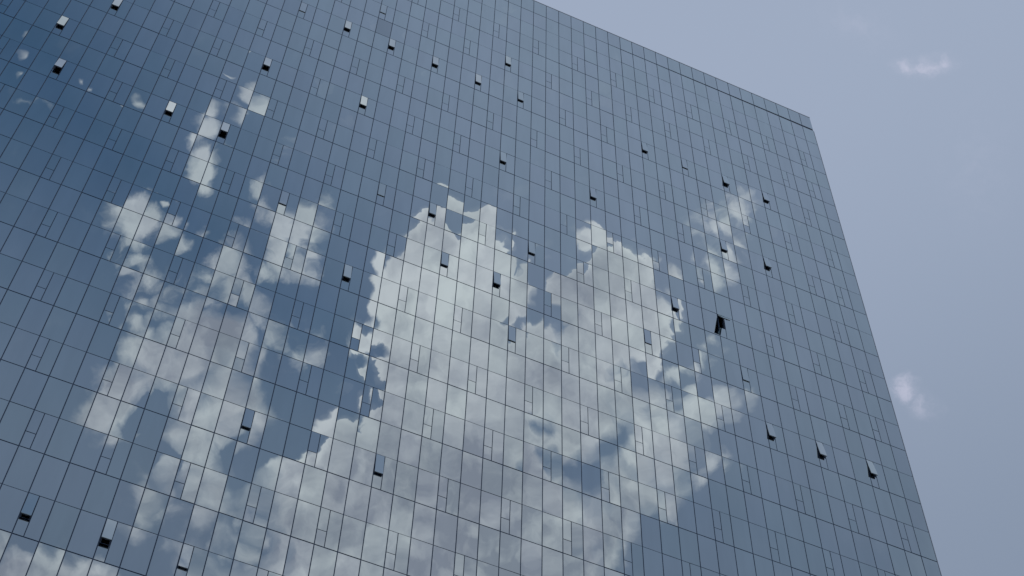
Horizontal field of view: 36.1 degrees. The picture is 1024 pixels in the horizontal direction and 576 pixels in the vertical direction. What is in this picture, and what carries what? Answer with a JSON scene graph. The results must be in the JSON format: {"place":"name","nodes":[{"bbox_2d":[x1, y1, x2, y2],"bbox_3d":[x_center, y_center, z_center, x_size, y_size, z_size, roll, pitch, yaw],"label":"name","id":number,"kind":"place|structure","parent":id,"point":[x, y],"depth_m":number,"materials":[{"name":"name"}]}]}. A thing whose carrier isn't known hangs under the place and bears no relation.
{"place":"outdoors","nodes":[
{"label":"outdoors","id":0,"kind":"place"},
{"bbox_2d":[0,0,941,575],"bbox_3d":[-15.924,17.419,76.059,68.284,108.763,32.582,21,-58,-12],"label":"glass tower","id":1,"kind":"structure","parent":0,"point":[412,288],"depth_m":79.45,"materials":[{"name":"glass"}]},
{"bbox_2d":[535,0,1023,575],"label":"sky","id":2,"kind":"structure","parent":0,"point":[915,108],"materials":[{"name":"blue"}]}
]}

